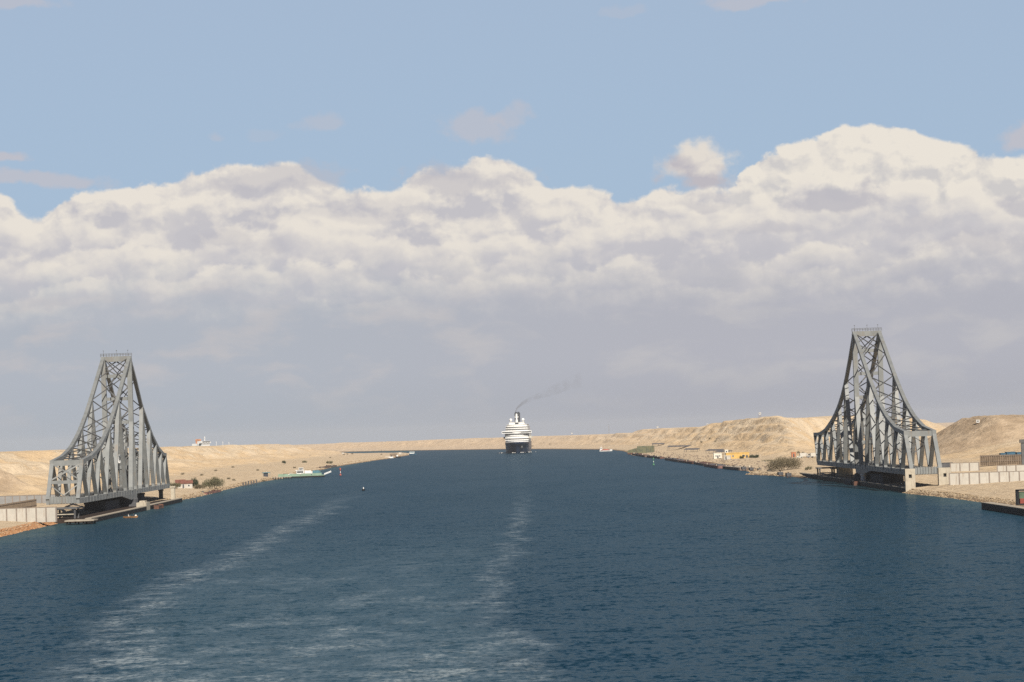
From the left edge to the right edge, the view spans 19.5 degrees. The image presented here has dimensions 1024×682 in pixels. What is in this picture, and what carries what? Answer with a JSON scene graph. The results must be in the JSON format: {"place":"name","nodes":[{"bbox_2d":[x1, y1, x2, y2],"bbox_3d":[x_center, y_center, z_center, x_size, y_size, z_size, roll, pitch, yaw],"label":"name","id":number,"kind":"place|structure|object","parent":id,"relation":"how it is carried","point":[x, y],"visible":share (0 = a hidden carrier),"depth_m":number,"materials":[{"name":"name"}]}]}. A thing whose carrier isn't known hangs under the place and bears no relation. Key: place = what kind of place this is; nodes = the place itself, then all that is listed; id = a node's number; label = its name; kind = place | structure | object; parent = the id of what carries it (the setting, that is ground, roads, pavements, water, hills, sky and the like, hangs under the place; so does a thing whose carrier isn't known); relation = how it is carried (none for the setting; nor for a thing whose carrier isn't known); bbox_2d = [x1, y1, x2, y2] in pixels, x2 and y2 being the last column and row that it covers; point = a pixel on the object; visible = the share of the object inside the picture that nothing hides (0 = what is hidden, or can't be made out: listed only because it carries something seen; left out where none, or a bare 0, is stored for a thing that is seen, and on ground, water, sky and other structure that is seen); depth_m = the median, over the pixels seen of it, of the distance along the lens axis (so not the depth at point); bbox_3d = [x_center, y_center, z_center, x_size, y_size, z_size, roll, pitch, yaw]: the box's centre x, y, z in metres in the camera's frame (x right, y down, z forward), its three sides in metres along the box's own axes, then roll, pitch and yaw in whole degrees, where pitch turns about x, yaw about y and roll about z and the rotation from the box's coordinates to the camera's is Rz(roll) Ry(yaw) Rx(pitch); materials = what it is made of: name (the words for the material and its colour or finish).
{"place":"outdoors","nodes":[
{"label":"outdoors","id":0,"kind":"place"},
{"bbox_2d":[84,499,119,510],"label":"rest pier","id":1,"kind":"structure","parent":0,"point":[102,505],"depth_m":1274.98,"materials":[{"name":"concrete"}]},
{"bbox_2d":[107,498,137,506],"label":"pivot pier","id":2,"kind":"structure","parent":0,"point":[128,503],"depth_m":1352.49,"materials":[{"name":"concrete"}]},
{"bbox_2d":[46,350,169,504],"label":"swing bridge","id":3,"kind":"structure","parent":2,"relation":"on","point":[114,461],"depth_m":1325.82,"materials":[{"name":"grey paint"}]},
{"bbox_2d":[137,493,144,501],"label":"rest pier","id":4,"kind":"structure","parent":0,"point":[140,496],"depth_m":1405.95,"materials":[{"name":"concrete"}]},
{"bbox_2d":[0,449,1023,681],"bbox_3d":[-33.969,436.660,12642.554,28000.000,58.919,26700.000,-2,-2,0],"label":"water","id":5,"kind":"structure","parent":0,"point":[547,565],"depth_m":591.85,"materials":[{"name":"blue liquid"}]},
{"bbox_2d":[64,519,97,524],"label":"jetty platform","id":6,"kind":"structure","parent":5,"relation":"in","point":[78,520],"depth_m":1124.01,"materials":[{"name":"concrete"}]},
{"bbox_2d":[154,504,163,508],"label":"fender pad","id":7,"kind":"object","parent":5,"relation":"in","point":[159,506],"visible":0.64,"depth_m":1344.96,"materials":[{"name":"rubber"}]},
{"bbox_2d":[192,436,216,445],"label":"cargo ship","id":8,"kind":"object","parent":5,"relation":"on","point":[199,442],"visible":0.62,"depth_m":4940.85,"materials":[{"name":"metal"}]},
{"bbox_2d":[202,490,220,494],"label":"pontoon barge","id":9,"kind":"object","parent":5,"relation":"on","point":[212,492],"visible":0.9,"depth_m":1692.64,"materials":[{"name":"red metal"}]},
{"bbox_2d":[278,468,330,477],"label":"car ferry","id":10,"kind":"object","parent":5,"relation":"on","point":[299,472],"visible":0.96,"depth_m":2232.23,"materials":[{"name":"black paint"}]},
{"bbox_2d":[317,465,336,467],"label":"pontoon barge","id":11,"kind":"object","parent":5,"relation":"on","point":[328,466],"visible":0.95,"depth_m":2858.56,"materials":[{"name":"brown metal"}]},
{"bbox_2d":[502,412,531,452],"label":"cruise ship","id":12,"kind":"object","parent":5,"relation":"on","point":[518,436],"visible":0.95,"depth_m":3980.84,"materials":[{"name":"blue paint"}]},
{"bbox_2d":[632,453,647,456],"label":"pontoon barge","id":13,"kind":"object","parent":5,"relation":"on","point":[641,455],"visible":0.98,"depth_m":2963.38,"materials":[{"name":"grey metal"}]},
{"bbox_2d":[647,455,664,458],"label":"pontoon barge","id":14,"kind":"object","parent":5,"relation":"on","point":[654,456],"visible":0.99,"depth_m":2732.02,"materials":[{"name":"metal"}]},
{"bbox_2d":[665,457,684,461],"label":"pontoon barge","id":15,"kind":"object","parent":5,"relation":"on","point":[672,459],"visible":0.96,"depth_m":2475.33,"materials":[{"name":"grey metal"}]},
{"bbox_2d":[678,459,693,463],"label":"pontoon barge","id":16,"kind":"object","parent":5,"relation":"on","point":[685,461],"visible":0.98,"depth_m":2320.41,"materials":[{"name":"metal"}]},
{"bbox_2d":[693,461,712,465],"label":"pontoon barge","id":17,"kind":"object","parent":5,"relation":"on","point":[699,463],"visible":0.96,"depth_m":2187.22,"materials":[{"name":"grey metal"}]},
{"bbox_2d":[704,463,730,468],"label":"pontoon barge","id":18,"kind":"object","parent":5,"relation":"on","point":[715,465],"visible":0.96,"depth_m":2020.60,"materials":[{"name":"grey metal"}]},
{"bbox_2d":[722,465,749,469],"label":"pontoon barge","id":19,"kind":"object","parent":5,"relation":"on","point":[732,467],"visible":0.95,"depth_m":1908.21,"materials":[{"name":"grey metal"}]},
{"bbox_2d":[844,472,884,484],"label":"pivot pier","id":20,"kind":"structure","parent":5,"relation":"in","point":[857,476],"depth_m":1355.89,"materials":[{"name":"concrete"}]},
{"bbox_2d":[813,324,941,474],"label":"swing bridge","id":21,"kind":"structure","parent":20,"relation":"on","point":[879,434],"depth_m":1329.60,"materials":[{"name":"grey paint"}]},
{"bbox_2d":[0,415,1023,535],"bbox_3d":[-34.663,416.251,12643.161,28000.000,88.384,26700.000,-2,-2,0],"label":"ground","id":22,"kind":"structure","parent":0,"point":[961,440],"depth_m":2623.66,"materials":[{"name":"beige sand"}]},
{"bbox_2d":[0,499,36,507],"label":"ribbed fence","id":23,"kind":"object","parent":22,"relation":"on","point":[27,503],"visible":0.52,"depth_m":1283.79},
{"bbox_2d":[0,494,54,503],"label":"panel wall","id":24,"kind":"structure","parent":22,"relation":"on","point":[18,498],"depth_m":1388.34,"materials":[{"name":"grey concrete"}]},
{"bbox_2d":[0,507,56,521],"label":"panel wall","id":25,"kind":"structure","parent":22,"relation":"on","point":[38,514],"depth_m":1120.28,"materials":[{"name":"beige concrete"}]},
{"bbox_2d":[0,522,56,536],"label":"shore stones","id":26,"kind":"object","parent":22,"relation":"on","point":[34,525],"visible":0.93,"depth_m":1075.27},
{"bbox_2d":[57,507,80,518],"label":"landing frame","id":27,"kind":"object","parent":22,"relation":"on","point":[74,508],"visible":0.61,"depth_m":1160.58,"materials":[{"name":"metal"}]},
{"bbox_2d":[55,499,170,523],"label":"apron","id":28,"kind":"object","parent":22,"relation":"on","point":[81,516],"visible":0.14,"depth_m":1217.45,"materials":[{"name":"grey concrete"}]},
{"bbox_2d":[85,506,146,522],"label":"quay","id":29,"kind":"structure","parent":22,"relation":"on","point":[102,517],"depth_m":1217.91,"materials":[{"name":"concrete"}]},
{"bbox_2d":[136,500,149,509],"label":"mooring block","id":30,"kind":"structure","parent":22,"relation":"on","point":[143,503],"depth_m":1322.68,"materials":[{"name":"concrete"}]},
{"bbox_2d":[158,489,163,498],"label":"rest pier","id":31,"kind":"structure","parent":22,"relation":"on","point":[161,493],"depth_m":1497.36,"materials":[{"name":"concrete"}]},
{"bbox_2d":[150,498,181,508],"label":"quay","id":32,"kind":"structure","parent":22,"relation":"on","point":[172,501],"depth_m":1416.35,"materials":[{"name":"concrete"}]},
{"bbox_2d":[170,486,175,498],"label":"rest pier","id":33,"kind":"structure","parent":22,"relation":"on","point":[172,492],"depth_m":1495.60,"materials":[{"name":"concrete"}]},
{"bbox_2d":[170,482,180,488],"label":"shrub","id":34,"kind":"object","parent":22,"relation":"on","point":[176,484],"visible":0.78,"depth_m":1719.57,"materials":[{"name":"green plant"}]},
{"bbox_2d":[177,480,192,487],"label":"cottage","id":35,"kind":"structure","parent":22,"relation":"on","point":[186,483],"depth_m":1740.09,"materials":[{"name":"white paint"}]},
{"bbox_2d":[190,477,198,486],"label":"tree","id":36,"kind":"object","parent":22,"relation":"on","point":[195,482],"visible":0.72,"depth_m":1769.08,"materials":[{"name":"green plant"}]},
{"bbox_2d":[194,484,204,488],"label":"shrub","id":37,"kind":"object","parent":22,"relation":"on","point":[199,486],"visible":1,"depth_m":1731.99,"materials":[{"name":"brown plant"}]},
{"bbox_2d":[201,476,225,488],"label":"shrub","id":38,"kind":"object","parent":22,"relation":"on","point":[213,482],"visible":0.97,"depth_m":1758.17,"materials":[{"name":"green plant"}]},
{"bbox_2d":[166,476,273,499],"bbox_3d":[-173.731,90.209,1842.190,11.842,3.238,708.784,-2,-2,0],"label":"shore stones","id":39,"kind":"object","parent":22,"relation":"on","point":[223,487],"visible":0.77,"depth_m":1794.20,"materials":[{"name":"beige stone"}]},
{"bbox_2d":[275,454,407,478],"bbox_3d":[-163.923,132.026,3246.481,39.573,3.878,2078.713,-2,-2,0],"label":"shore stones","id":40,"kind":"object","parent":22,"relation":"on","point":[345,462],"visible":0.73,"depth_m":3185.08,"materials":[{"name":"beige stone"}]},
{"bbox_2d":[627,448,636,453],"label":"pontoon stack","id":41,"kind":"object","parent":22,"relation":"on","point":[631,451],"visible":0.81,"depth_m":3199.18,"materials":[{"name":"green paint"}]},
{"bbox_2d":[637,446,654,453],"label":"pontoon stack","id":42,"kind":"object","parent":22,"relation":"on","point":[644,449],"visible":0.69,"depth_m":3067.29,"materials":[{"name":"green paint"}]},
{"bbox_2d":[668,445,690,448],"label":"shade shelter","id":43,"kind":"object","parent":22,"relation":"on","point":[679,446],"visible":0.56,"depth_m":3181.80,"materials":[{"name":"metal"}]},
{"bbox_2d":[684,448,699,451],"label":"shade shelter","id":44,"kind":"object","parent":22,"relation":"on","point":[686,449],"visible":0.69,"depth_m":2906.69,"materials":[{"name":"metal"}]},
{"bbox_2d":[646,451,767,469],"bbox_3d":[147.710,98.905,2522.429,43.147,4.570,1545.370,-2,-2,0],"label":"scrap rubble","id":45,"kind":"object","parent":22,"relation":"on","point":[709,460],"visible":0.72,"depth_m":2412.58,"materials":[{"name":"brown metal"}]},
{"bbox_2d":[706,449,723,452],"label":"shade shelter","id":46,"kind":"object","parent":22,"relation":"on","point":[713,450],"visible":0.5,"depth_m":2692.04,"materials":[{"name":"metal"}]},
{"bbox_2d":[713,453,721,458],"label":"house","id":47,"kind":"structure","parent":22,"relation":"on","point":[717,455],"depth_m":2314.29,"materials":[{"name":"beige paint"}]},
{"bbox_2d":[724,455,730,459],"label":"shed","id":48,"kind":"structure","parent":22,"relation":"on","point":[726,457],"depth_m":2237.28,"materials":[{"name":"concrete"}]},
{"bbox_2d":[725,452,748,458],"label":"house","id":49,"kind":"structure","parent":22,"relation":"on","point":[735,455],"depth_m":2268.16,"materials":[{"name":"yellow paint"}]},
{"bbox_2d":[703,461,795,476],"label":"shore stones","id":50,"kind":"object","parent":22,"relation":"on","point":[759,470],"visible":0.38,"depth_m":1707.85,"materials":[{"name":"stone"}]},
{"bbox_2d":[766,455,803,470],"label":"shrub","id":51,"kind":"object","parent":22,"relation":"on","point":[779,462],"visible":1,"depth_m":1679.82,"materials":[{"name":"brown plant"}]},
{"bbox_2d":[799,453,809,456],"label":"parked truck","id":52,"kind":"object","parent":22,"relation":"on","point":[803,454],"visible":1,"depth_m":2087.60,"materials":[{"name":"white paint"}]},
{"bbox_2d":[800,473,847,482],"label":"quay","id":53,"kind":"structure","parent":22,"relation":"on","point":[832,478],"depth_m":1471.14,"materials":[{"name":"concrete"}]},
{"bbox_2d":[815,467,835,474],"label":"landing frame","id":54,"kind":"object","parent":22,"relation":"on","point":[819,472],"visible":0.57,"depth_m":1505.66,"materials":[{"name":"metal"}]},
{"bbox_2d":[830,468,836,476],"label":"landing frame","id":55,"kind":"object","parent":22,"relation":"on","point":[833,471],"visible":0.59,"depth_m":1481.70,"materials":[{"name":"metal"}]},
{"bbox_2d":[836,467,852,475],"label":"rest pier","id":56,"kind":"structure","parent":22,"relation":"on","point":[841,471],"depth_m":1474.20,"materials":[{"name":"concrete"}]},
{"bbox_2d":[859,481,904,491],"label":"quay","id":57,"kind":"structure","parent":22,"relation":"on","point":[882,486],"depth_m":1252.65,"materials":[{"name":"concrete"}]},
{"bbox_2d":[904,469,915,491],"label":"gate pillar","id":58,"kind":"structure","parent":22,"relation":"on","point":[909,479],"depth_m":1177.77,"materials":[{"name":"concrete"}]},
{"bbox_2d":[937,467,950,484],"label":"gate pillar","id":59,"kind":"structure","parent":22,"relation":"on","point":[943,476],"depth_m":1177.86,"materials":[{"name":"concrete"}]},
{"bbox_2d":[942,462,952,467],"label":"dark hut","id":60,"kind":"object","parent":22,"relation":"on","point":[947,464],"visible":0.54,"depth_m":1395.82,"materials":[{"name":"concrete"}]},
{"bbox_2d":[901,488,1015,504],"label":"shore stones","id":61,"kind":"object","parent":22,"relation":"on","point":[970,496],"visible":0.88,"depth_m":1074.83,"materials":[{"name":"beige stone"}]},
{"bbox_2d":[950,462,979,471],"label":"panel wall","id":62,"kind":"structure","parent":22,"relation":"on","point":[967,466],"depth_m":1389.77,"materials":[{"name":"grey concrete"}]},
{"bbox_2d":[949,471,1023,484],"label":"panel wall","id":63,"kind":"structure","parent":22,"relation":"on","point":[965,478],"depth_m":1168.81,"materials":[{"name":"grey concrete"}]},
{"bbox_2d":[980,454,1021,465],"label":"ribbed fence","id":64,"kind":"object","parent":22,"relation":"on","point":[991,460],"visible":0.89,"depth_m":1446.92,"materials":[{"name":"brown metal"}]},
{"bbox_2d":[981,502,1023,515],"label":"quay","id":65,"kind":"structure","parent":22,"relation":"on","point":[1005,508],"depth_m":905.60,"materials":[{"name":"concrete"}]},
{"bbox_2d":[997,465,1023,471],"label":"panel wall","id":66,"kind":"structure","parent":22,"relation":"on","point":[1010,467],"depth_m":1288.39,"materials":[{"name":"grey concrete"}]},
{"bbox_2d":[1019,439,1023,464],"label":"gate post","id":67,"kind":"object","parent":22,"relation":"on","point":[1021,441],"visible":0.84,"depth_m":1380.21,"materials":[{"name":"grey concrete"}]},
{"bbox_2d":[0,0,1023,451],"label":"sky","id":68,"kind":"structure","parent":0,"point":[296,222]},
{"bbox_2d":[869,473,903,483],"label":"rest pier","id":69,"kind":"structure","parent":0,"point":[883,478],"depth_m":1287.30,"materials":[{"name":"concrete"}]},
{"bbox_2d":[1015,489,1023,504],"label":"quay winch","id":70,"kind":"object","parent":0,"point":[1019,496],"visible":1,"depth_m":907.76,"materials":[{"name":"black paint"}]},
{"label":"apron","id":71,"kind":"structure","parent":0,"visible":0},
{"bbox_2d":[860,474,865,480],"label":"bollard","id":72,"kind":"object","parent":71,"relation":"on","point":[863,477],"visible":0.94,"depth_m":1339.29,"materials":[{"name":"grey metal"}]}
]}

